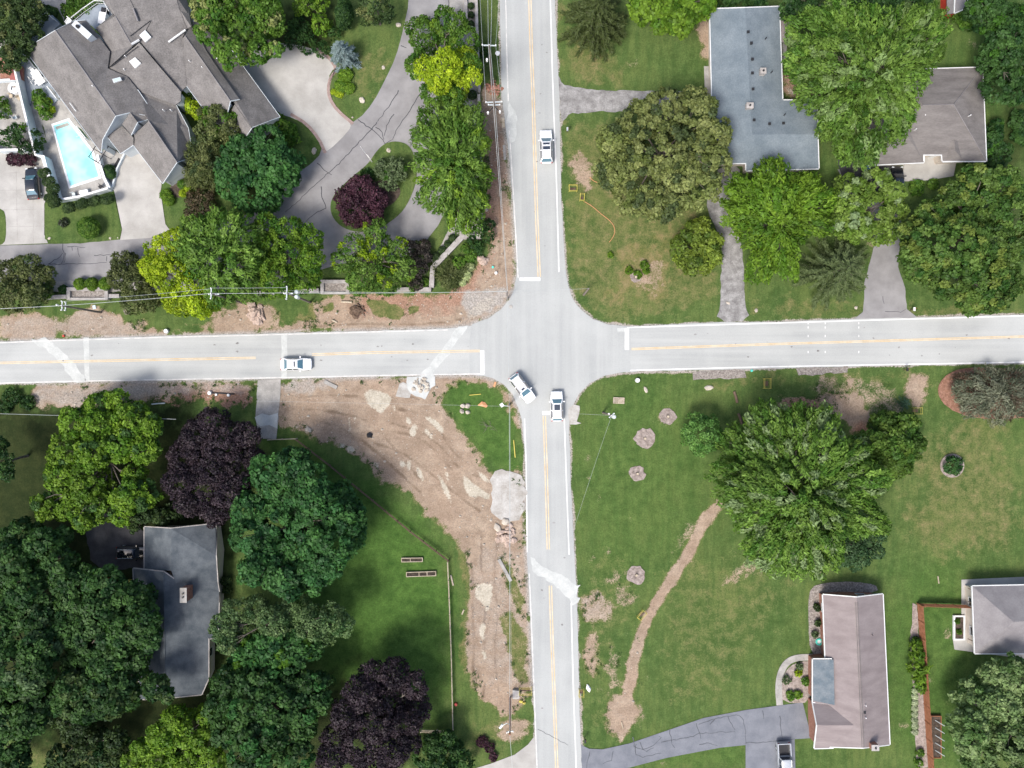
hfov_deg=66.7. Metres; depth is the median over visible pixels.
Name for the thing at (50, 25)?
deck
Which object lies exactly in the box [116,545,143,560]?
suv
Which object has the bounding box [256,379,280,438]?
driveway
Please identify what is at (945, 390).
mulch bed
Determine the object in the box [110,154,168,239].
driveway
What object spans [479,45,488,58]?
shrub
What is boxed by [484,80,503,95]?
debris heap
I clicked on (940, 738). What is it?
trellis
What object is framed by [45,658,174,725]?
deciduous tree
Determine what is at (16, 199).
slab joint
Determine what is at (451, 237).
clipped ball
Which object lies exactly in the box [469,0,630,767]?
road
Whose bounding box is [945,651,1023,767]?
deciduous tree
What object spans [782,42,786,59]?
walkway
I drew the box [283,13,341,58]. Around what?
shrub
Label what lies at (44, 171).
clipped conifer
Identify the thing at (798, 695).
shrub
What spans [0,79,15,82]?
garden wall
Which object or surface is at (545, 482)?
line
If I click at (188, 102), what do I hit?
shrub
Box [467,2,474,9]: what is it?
clipped ball
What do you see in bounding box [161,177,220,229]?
lawn island
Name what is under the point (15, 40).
deciduous tree
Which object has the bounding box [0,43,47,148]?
patio
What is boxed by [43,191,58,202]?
clipped conifer
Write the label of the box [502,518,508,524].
boulder
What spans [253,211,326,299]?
deciduous tree
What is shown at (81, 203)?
clipped conifer
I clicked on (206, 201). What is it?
shrub
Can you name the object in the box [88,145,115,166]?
pergola
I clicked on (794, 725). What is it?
driveway
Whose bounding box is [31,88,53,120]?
shrub
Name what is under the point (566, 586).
concrete patch
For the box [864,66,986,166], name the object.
hip roofed house
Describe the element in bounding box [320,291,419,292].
power line
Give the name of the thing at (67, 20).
deck bench
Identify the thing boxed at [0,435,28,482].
deciduous tree
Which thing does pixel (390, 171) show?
deciduous tree
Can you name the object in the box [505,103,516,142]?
concrete patch
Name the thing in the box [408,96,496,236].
deciduous tree
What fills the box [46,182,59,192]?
clipped conifer
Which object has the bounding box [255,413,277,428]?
concrete spill
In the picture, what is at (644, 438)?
stump ring
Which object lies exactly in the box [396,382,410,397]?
rubble pad
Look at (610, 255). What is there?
weed
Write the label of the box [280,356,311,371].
sedan
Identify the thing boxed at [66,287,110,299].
stone planter
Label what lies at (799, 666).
shrub
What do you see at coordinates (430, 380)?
concrete spill
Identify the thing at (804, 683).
shrub
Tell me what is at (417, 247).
shrub
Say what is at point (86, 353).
concrete patch
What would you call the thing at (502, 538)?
stone heap
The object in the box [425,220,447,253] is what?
lawn island
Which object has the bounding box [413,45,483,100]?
deciduous tree
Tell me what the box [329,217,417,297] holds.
deciduous tree
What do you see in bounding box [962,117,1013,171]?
shrub
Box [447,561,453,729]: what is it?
rail fence
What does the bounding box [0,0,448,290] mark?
driveway
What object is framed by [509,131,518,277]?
edge line
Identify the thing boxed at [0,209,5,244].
lawn island
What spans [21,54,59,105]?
deck
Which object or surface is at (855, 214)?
deciduous tree
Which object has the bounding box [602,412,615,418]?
utility pole
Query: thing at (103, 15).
barbecue grill
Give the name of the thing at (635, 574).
stump ring
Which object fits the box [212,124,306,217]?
deciduous tree
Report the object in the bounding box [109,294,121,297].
garden wall
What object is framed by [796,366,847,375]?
gravel bed
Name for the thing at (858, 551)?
deciduous tree
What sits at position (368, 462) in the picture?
weeds
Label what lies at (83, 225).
clipped ball
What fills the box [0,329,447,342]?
edge line
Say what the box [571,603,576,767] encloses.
edge line
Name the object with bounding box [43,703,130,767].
deciduous tree
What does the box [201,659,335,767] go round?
deciduous tree
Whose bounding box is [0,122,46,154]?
deciduous tree
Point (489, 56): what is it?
utility pole
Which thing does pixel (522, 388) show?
suv
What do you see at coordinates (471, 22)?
clipped ball
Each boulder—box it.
[494,523,500,531]
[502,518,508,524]
[704,385,713,389]
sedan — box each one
[22,167,42,199]
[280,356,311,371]
[890,166,906,191]
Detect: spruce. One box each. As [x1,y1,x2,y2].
[330,40,362,72]
[895,395,910,411]
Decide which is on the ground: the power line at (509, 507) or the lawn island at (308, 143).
the lawn island at (308, 143)
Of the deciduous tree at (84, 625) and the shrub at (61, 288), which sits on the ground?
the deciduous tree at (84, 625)
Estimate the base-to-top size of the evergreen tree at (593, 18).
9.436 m
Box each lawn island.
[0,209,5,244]
[44,192,121,243]
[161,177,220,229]
[278,116,320,168]
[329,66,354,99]
[330,141,416,231]
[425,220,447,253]
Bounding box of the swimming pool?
[51,118,100,188]
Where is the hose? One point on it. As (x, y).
(605, 217)
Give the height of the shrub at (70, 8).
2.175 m
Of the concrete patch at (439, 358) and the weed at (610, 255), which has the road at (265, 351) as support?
the concrete patch at (439, 358)
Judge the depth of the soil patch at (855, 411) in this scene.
114.05 m
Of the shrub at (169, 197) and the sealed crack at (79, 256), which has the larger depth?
the sealed crack at (79, 256)
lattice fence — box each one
[916,603,933,767]
[918,603,970,607]
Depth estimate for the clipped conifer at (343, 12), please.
110.89 m
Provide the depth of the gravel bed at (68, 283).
113.98 m
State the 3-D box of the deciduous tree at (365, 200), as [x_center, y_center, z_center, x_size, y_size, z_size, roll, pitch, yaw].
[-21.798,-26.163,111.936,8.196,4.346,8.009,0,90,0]
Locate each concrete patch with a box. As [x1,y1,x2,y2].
[31,337,85,382]
[83,337,89,380]
[281,333,287,376]
[420,326,466,375]
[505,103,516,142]
[531,557,579,604]
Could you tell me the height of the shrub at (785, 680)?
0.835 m
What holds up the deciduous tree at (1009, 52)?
on the ground
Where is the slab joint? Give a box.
[16,176,17,242]
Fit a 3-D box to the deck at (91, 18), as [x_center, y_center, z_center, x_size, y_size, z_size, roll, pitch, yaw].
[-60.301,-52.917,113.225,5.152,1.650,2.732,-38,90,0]
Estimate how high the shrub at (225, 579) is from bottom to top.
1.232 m
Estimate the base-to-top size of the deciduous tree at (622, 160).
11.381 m
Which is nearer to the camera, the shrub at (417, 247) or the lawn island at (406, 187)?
the shrub at (417, 247)
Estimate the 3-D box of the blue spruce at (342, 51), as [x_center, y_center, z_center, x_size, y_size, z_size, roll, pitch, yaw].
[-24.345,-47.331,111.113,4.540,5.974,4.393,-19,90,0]
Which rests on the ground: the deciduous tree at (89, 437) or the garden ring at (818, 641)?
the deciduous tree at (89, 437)
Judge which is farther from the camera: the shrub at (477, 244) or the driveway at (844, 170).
the driveway at (844, 170)
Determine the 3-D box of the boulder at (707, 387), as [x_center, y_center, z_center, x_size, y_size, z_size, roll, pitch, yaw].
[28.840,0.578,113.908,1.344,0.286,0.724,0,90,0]
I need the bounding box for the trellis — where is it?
[935,720,944,756]
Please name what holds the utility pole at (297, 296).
on the ground
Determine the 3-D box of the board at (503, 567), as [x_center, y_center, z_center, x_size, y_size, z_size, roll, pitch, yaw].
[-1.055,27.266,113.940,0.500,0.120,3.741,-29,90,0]
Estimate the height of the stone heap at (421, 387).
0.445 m
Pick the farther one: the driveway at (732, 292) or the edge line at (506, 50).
the driveway at (732, 292)
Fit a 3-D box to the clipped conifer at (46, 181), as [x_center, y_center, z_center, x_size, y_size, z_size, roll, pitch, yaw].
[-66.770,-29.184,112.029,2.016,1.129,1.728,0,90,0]
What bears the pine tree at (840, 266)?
on the ground
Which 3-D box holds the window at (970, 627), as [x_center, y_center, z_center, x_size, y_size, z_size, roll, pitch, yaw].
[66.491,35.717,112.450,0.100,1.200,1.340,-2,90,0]
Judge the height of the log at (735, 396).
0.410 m
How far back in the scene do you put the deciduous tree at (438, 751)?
109.94 m
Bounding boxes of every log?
[733,391,738,402]
[737,413,742,423]
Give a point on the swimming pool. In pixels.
(80, 166)
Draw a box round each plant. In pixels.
[458,262,474,286]
[956,629,961,634]
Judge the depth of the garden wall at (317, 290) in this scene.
113.23 m
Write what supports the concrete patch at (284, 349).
on the road at (265, 351)
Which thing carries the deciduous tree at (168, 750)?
on the ground
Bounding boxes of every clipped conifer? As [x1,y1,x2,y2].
[37,167,51,178]
[41,176,55,186]
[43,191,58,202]
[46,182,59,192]
[47,197,61,208]
[62,202,75,213]
[75,197,88,208]
[88,195,101,206]
[100,193,115,204]
[334,0,353,30]
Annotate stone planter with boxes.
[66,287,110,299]
[320,280,349,293]
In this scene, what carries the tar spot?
on the road at (548, 338)
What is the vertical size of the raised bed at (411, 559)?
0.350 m
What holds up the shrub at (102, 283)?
in the stone planter at (73, 293)
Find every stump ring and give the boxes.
[627,566,644,584]
[629,466,645,480]
[630,274,640,282]
[633,428,654,448]
[659,408,676,424]
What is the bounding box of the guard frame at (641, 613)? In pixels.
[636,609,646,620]
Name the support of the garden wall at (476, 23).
on the ground
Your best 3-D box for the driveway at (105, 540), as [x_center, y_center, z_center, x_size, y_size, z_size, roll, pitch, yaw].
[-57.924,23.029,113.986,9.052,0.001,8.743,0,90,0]
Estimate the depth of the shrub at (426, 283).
113.20 m
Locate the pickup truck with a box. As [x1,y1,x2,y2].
[775,741,793,767]
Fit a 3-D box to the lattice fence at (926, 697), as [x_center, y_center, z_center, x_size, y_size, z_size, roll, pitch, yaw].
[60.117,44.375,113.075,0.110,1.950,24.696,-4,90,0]
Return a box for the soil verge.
[0,77,516,340]
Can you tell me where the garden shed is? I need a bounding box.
[940,0,965,16]
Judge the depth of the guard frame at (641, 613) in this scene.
113.49 m
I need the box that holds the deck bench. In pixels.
[64,16,72,23]
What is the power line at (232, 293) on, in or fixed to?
attached to the utility pole at (297, 296)
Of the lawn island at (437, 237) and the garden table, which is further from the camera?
the lawn island at (437, 237)
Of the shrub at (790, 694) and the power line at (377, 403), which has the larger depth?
the shrub at (790, 694)
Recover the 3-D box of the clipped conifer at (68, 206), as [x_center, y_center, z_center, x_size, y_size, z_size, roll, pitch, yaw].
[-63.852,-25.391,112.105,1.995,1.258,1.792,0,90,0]
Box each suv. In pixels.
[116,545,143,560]
[509,372,535,403]
[538,130,553,163]
[549,391,564,420]
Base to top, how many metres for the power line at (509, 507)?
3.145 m
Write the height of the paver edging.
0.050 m
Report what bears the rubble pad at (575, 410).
on the ground
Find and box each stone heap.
[246,302,264,324]
[411,377,429,392]
[477,255,488,265]
[495,523,516,547]
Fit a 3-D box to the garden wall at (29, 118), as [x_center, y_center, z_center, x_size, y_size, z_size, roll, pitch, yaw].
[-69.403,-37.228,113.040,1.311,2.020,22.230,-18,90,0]
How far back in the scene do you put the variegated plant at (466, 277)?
113.36 m
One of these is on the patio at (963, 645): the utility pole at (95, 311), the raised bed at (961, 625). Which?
the raised bed at (961, 625)
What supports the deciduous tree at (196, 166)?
on the ground
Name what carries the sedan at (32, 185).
on the driveway at (10, 204)
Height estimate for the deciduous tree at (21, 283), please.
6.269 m
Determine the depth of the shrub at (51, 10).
113.09 m
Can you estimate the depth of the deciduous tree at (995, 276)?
105.18 m
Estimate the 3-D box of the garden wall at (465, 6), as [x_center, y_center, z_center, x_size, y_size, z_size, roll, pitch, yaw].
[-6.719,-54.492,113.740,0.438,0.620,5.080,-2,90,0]
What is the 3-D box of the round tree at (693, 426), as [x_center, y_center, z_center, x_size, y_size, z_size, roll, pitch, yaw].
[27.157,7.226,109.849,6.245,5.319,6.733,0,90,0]
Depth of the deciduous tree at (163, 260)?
107.47 m
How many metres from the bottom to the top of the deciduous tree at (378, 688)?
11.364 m
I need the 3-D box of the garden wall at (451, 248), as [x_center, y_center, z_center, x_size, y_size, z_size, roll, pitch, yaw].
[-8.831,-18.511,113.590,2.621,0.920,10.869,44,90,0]
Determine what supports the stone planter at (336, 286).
on the ground
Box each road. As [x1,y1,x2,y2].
[0,326,470,383]
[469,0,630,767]
[629,315,1023,371]
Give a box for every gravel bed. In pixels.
[39,280,174,291]
[449,0,478,205]
[693,369,745,379]
[782,661,810,702]
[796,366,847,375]
[808,581,877,653]
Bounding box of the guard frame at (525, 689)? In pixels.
[519,686,531,695]
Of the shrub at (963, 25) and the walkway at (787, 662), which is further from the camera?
the walkway at (787, 662)
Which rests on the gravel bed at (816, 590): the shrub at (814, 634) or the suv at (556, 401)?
the shrub at (814, 634)
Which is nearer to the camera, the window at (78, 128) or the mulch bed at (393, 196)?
the window at (78, 128)
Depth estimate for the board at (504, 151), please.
113.88 m
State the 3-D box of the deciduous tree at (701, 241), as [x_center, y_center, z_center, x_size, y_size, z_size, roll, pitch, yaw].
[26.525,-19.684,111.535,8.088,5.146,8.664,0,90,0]
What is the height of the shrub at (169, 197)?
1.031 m
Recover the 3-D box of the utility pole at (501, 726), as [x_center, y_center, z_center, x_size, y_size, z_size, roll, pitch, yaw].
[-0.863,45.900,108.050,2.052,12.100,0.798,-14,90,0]
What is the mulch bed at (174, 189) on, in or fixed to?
on the lawn island at (174, 213)
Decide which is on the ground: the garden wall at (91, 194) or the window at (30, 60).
the garden wall at (91, 194)
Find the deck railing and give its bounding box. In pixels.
[71,0,111,20]
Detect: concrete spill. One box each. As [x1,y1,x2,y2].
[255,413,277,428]
[406,374,434,398]
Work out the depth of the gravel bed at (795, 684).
113.97 m
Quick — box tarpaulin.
[478,402,486,406]
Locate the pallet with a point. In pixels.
(618, 400)
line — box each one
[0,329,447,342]
[0,357,255,363]
[0,373,479,383]
[62,289,203,301]
[62,293,209,305]
[211,293,254,293]
[276,401,473,405]
[312,350,479,355]
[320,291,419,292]
[420,291,502,292]
[480,350,483,373]
[493,105,506,283]
[495,106,507,289]
[505,0,508,100]
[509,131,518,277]
[509,406,509,608]
[510,482,510,518]
[519,277,539,280]
[524,419,527,551]
[528,0,540,276]
[529,573,537,767]
[542,411,549,414]
[543,416,549,548]
[549,586,557,767]
[550,0,558,271]
[564,419,569,554]
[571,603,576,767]
[625,328,628,349]
[627,315,1023,327]
[630,361,1023,370]
[631,335,1023,349]
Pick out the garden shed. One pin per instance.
(955, 6)
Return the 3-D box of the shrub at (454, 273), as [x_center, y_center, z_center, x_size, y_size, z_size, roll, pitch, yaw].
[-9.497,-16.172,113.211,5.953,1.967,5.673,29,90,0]
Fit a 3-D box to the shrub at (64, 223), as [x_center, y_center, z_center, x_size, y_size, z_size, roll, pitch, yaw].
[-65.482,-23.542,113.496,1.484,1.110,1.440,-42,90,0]
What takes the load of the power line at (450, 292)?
attached to the utility pole at (297, 296)
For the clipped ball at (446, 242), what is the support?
on the garden wall at (451, 248)
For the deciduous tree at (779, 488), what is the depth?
104.06 m
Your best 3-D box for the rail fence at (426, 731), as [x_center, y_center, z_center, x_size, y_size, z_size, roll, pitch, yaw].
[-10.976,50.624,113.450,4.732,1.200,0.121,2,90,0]
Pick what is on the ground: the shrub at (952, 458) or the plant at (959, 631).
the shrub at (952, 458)
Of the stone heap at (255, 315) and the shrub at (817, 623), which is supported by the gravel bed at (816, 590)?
the shrub at (817, 623)
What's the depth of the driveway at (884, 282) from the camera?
113.99 m
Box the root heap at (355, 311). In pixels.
[349,303,364,318]
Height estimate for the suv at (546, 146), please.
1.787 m
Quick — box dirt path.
[606,500,723,740]
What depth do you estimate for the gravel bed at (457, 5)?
113.98 m
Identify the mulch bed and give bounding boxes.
[170,183,184,197]
[375,180,399,206]
[910,603,927,767]
[938,368,1023,418]
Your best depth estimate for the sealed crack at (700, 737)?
113.98 m
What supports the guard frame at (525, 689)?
on the ground
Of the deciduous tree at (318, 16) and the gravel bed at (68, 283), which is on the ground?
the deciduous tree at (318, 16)
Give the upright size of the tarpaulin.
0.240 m
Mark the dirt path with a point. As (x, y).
(626, 712)
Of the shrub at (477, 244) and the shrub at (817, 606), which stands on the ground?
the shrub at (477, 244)
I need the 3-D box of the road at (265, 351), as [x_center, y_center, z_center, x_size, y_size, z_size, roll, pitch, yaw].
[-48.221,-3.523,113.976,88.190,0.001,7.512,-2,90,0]
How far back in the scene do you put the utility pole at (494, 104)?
101.01 m
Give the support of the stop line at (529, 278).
on the road at (548, 338)
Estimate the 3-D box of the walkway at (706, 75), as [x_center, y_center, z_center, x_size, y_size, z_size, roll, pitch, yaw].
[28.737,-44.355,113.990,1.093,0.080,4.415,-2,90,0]
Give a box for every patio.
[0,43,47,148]
[0,58,9,78]
[102,150,128,169]
[903,157,955,180]
[953,577,1023,658]
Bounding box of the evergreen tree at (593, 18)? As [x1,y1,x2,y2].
[557,0,627,62]
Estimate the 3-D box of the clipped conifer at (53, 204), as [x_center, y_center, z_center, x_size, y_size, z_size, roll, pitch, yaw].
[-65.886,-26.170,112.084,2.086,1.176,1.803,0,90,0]
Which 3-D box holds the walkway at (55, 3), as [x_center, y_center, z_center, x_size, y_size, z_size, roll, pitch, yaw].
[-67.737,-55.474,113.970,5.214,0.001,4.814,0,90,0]
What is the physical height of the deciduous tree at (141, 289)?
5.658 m
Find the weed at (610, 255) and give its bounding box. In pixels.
[607,251,613,258]
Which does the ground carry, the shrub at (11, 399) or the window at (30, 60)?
the shrub at (11, 399)
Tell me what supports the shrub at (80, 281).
in the stone planter at (73, 293)
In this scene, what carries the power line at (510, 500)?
attached to the utility pole
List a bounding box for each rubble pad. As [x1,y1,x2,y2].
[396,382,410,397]
[490,469,527,520]
[568,405,579,424]
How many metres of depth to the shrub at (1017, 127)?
112.62 m
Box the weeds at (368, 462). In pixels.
[80,136,894,734]
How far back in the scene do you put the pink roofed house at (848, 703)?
110.28 m
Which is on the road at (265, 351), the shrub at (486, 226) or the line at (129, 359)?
the line at (129, 359)
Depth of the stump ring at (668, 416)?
113.95 m
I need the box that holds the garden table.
[30,69,46,85]
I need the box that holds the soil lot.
[31,375,532,740]
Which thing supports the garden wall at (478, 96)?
on the ground
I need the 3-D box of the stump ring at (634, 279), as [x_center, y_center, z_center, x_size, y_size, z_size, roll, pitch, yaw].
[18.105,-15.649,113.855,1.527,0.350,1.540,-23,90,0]
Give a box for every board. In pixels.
[324,380,337,388]
[498,559,511,581]
[503,145,505,159]
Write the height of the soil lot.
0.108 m
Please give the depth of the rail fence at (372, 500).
113.26 m
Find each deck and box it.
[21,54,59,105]
[31,15,62,42]
[76,4,111,31]
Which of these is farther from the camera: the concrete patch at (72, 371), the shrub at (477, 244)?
the concrete patch at (72, 371)
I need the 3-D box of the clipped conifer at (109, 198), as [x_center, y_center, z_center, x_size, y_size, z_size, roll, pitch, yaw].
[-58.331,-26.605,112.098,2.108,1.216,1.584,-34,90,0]
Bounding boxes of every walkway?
[34,0,65,19]
[427,218,478,262]
[704,66,709,94]
[775,654,811,704]
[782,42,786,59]
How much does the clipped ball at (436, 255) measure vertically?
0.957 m
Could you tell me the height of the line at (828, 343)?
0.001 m
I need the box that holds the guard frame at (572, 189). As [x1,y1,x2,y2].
[569,184,577,190]
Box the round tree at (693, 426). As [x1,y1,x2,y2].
[680,411,723,457]
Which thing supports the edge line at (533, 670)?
on the road at (548, 338)
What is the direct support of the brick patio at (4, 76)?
on the ground
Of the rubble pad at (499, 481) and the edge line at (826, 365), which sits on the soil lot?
the rubble pad at (499, 481)
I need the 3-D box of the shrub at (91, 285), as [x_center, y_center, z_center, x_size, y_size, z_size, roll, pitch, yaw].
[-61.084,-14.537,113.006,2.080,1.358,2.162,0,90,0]
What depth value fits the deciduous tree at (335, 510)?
104.39 m
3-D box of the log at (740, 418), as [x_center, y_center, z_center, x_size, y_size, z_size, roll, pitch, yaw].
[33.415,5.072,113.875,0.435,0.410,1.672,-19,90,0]
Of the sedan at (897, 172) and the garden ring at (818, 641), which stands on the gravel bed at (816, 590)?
the garden ring at (818, 641)
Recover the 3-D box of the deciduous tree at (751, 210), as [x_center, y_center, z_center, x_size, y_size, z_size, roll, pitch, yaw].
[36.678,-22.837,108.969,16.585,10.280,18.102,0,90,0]
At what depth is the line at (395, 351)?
113.96 m
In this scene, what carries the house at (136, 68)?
on the ground
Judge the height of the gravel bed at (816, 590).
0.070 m
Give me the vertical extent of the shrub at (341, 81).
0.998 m
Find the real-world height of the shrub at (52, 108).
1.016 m
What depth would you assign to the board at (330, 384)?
113.88 m
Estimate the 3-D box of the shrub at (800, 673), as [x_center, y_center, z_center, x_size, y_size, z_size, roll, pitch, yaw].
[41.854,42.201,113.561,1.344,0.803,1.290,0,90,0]
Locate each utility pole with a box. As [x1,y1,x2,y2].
[56,301,101,313]
[208,288,241,303]
[283,286,310,303]
[482,44,495,84]
[485,101,502,137]
[499,697,512,735]
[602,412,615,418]
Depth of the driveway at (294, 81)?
113.98 m
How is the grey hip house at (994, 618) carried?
on the ground
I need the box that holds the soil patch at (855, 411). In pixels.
[568,19,929,673]
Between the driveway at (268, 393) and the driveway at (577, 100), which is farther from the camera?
the driveway at (577, 100)
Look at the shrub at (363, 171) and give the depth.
113.19 m
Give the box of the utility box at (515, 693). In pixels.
[512,689,518,698]
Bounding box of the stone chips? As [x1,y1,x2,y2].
[3,109,638,710]
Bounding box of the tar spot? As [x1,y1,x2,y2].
[62,44,1009,708]
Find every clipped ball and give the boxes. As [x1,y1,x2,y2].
[76,216,100,238]
[431,252,440,261]
[437,246,445,254]
[444,240,451,247]
[448,234,456,242]
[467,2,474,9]
[467,90,476,100]
[468,11,474,17]
[468,20,474,26]
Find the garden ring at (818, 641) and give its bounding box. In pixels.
[815,638,820,645]
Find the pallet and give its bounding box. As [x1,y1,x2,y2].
[613,397,624,403]
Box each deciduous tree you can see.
[0,0,49,74]
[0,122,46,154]
[0,253,58,314]
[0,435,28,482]
[0,515,80,611]
[0,592,64,742]
[0,725,32,767]
[28,388,163,534]
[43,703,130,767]
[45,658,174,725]
[51,561,163,682]
[105,250,161,315]
[120,702,226,767]
[126,500,184,534]
[136,226,220,320]
[159,406,264,528]
[167,204,272,308]
[181,135,224,192]
[188,0,287,72]
[192,102,240,148]
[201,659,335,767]
[207,593,355,655]
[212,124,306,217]
[226,623,324,675]
[227,445,367,603]
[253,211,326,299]
[292,0,333,37]
[314,656,432,767]
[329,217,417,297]
[332,174,388,228]
[355,0,396,26]
[373,155,408,191]
[403,4,482,110]
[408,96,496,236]
[411,728,475,767]
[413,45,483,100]
[591,84,733,224]
[626,0,717,40]
[669,215,724,276]
[703,397,895,581]
[718,153,840,285]
[778,0,937,28]
[781,0,953,171]
[826,167,910,247]
[829,529,887,572]
[858,408,928,479]
[894,162,1023,317]
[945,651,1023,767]
[950,362,1023,428]
[962,0,1023,107]
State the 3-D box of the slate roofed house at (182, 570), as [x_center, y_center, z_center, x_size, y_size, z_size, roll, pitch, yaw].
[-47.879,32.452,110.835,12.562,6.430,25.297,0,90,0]
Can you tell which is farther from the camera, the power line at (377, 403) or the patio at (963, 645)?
the patio at (963, 645)
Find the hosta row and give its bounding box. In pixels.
[910,688,918,735]
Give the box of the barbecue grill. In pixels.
[98,7,108,24]
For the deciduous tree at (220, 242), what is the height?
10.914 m
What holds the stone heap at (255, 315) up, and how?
on the soil verge
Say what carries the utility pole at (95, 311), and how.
on the soil verge
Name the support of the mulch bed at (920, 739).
on the ground
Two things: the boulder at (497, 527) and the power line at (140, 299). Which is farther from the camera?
the boulder at (497, 527)
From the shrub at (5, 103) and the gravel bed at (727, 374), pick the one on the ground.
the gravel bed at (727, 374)
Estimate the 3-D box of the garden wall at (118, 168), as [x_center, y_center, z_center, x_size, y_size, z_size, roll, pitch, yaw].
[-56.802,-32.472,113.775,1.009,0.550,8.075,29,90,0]
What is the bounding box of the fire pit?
[8,82,18,94]
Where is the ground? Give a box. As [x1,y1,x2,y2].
[0,0,1023,767]
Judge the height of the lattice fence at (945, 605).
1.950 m
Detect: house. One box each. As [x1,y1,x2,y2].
[25,0,280,185]
[132,524,223,699]
[708,6,819,172]
[808,592,890,750]
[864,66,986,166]
[965,584,1023,653]
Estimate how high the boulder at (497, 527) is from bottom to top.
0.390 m
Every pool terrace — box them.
[32,90,73,126]
[44,109,106,197]
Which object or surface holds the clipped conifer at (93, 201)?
on the lawn island at (107, 217)
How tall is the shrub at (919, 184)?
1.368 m
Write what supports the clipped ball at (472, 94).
on the gravel bed at (457, 5)
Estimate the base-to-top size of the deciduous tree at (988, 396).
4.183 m
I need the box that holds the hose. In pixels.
[585,202,614,241]
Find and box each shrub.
[0,96,12,119]
[0,386,36,414]
[5,152,23,166]
[20,153,36,166]
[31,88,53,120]
[39,5,58,17]
[40,280,53,298]
[45,97,55,113]
[57,284,67,294]
[58,217,67,227]
[60,0,103,19]
[73,277,85,289]
[84,277,98,291]
[98,277,111,290]
[103,164,116,179]
[159,188,175,206]
[177,179,190,188]
[178,186,190,197]
[181,91,192,97]
[183,184,217,221]
[184,97,203,120]
[220,575,232,593]
[272,112,301,146]
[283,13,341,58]
[330,89,343,98]
[334,67,355,94]
[360,167,374,182]
[405,238,432,291]
[406,277,428,294]
[430,254,469,293]
[452,243,476,268]
[466,234,483,256]
[475,218,496,242]
[475,735,498,762]
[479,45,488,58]
[625,260,649,278]
[717,0,768,7]
[782,675,792,684]
[786,690,796,701]
[794,669,802,676]
[794,690,803,699]
[795,663,803,670]
[801,676,808,686]
[811,630,818,638]
[813,603,820,611]
[814,619,821,626]
[908,178,939,196]
[910,636,919,644]
[913,748,924,767]
[942,454,964,475]
[951,10,976,31]
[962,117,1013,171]
[1007,108,1023,146]
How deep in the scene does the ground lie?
114.05 m
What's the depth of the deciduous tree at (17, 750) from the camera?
108.34 m
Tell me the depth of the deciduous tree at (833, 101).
103.51 m
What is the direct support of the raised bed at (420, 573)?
on the ground
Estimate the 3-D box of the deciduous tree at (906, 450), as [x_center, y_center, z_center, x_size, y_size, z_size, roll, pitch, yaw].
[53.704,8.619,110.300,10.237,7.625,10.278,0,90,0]
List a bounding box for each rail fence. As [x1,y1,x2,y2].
[295,439,448,561]
[420,729,440,732]
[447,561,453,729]
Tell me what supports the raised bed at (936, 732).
on the ground
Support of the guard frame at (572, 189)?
on the ground
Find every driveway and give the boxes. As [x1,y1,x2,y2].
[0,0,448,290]
[0,149,49,244]
[86,513,143,569]
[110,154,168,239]
[236,43,350,150]
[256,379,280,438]
[478,736,535,767]
[558,76,680,120]
[581,703,809,767]
[707,166,748,321]
[838,160,891,191]
[838,169,915,318]
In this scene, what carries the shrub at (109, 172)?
on the patio at (112, 160)
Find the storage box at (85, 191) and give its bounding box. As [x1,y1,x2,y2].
[79,189,89,194]
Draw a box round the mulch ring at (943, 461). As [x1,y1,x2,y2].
[940,454,963,477]
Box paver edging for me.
[290,48,353,152]
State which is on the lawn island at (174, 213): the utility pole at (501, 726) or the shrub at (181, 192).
the shrub at (181, 192)
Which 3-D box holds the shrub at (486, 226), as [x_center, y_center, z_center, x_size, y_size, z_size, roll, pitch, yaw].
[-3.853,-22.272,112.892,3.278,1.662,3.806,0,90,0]
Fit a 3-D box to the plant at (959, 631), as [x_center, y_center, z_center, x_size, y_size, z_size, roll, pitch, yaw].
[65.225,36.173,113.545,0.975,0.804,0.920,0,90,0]
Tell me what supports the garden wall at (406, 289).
on the ground
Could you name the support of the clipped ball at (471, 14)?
on the gravel bed at (457, 5)
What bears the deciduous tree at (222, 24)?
on the ground
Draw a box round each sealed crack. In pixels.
[49,244,108,264]
[288,0,448,219]
[586,711,792,767]
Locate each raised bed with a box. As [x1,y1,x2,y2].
[401,557,422,561]
[406,571,435,576]
[929,715,941,757]
[953,615,964,639]
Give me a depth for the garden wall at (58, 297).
113.23 m
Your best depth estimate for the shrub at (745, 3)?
112.39 m
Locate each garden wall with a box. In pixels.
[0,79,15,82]
[0,148,28,153]
[14,63,61,197]
[38,295,65,299]
[60,187,112,202]
[96,154,113,189]
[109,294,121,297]
[111,153,125,187]
[254,288,319,294]
[397,287,431,291]
[429,234,481,287]
[464,0,467,18]
[475,0,480,92]
[477,94,482,233]
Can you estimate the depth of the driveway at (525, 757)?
113.99 m
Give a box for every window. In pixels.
[25,55,39,70]
[46,86,60,100]
[76,126,89,140]
[969,625,972,635]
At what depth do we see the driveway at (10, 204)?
113.97 m
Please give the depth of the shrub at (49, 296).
113.10 m
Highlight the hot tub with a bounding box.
[10,66,24,80]
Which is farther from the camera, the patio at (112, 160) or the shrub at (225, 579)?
the patio at (112, 160)
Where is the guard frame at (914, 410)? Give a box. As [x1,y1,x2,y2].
[911,407,922,413]
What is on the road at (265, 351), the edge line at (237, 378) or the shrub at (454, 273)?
the edge line at (237, 378)
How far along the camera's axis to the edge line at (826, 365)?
113.96 m
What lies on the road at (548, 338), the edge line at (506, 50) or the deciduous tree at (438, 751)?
the edge line at (506, 50)
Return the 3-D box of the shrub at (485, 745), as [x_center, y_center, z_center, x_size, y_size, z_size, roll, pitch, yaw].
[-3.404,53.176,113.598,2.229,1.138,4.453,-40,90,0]
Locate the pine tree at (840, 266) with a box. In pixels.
[783,237,869,311]

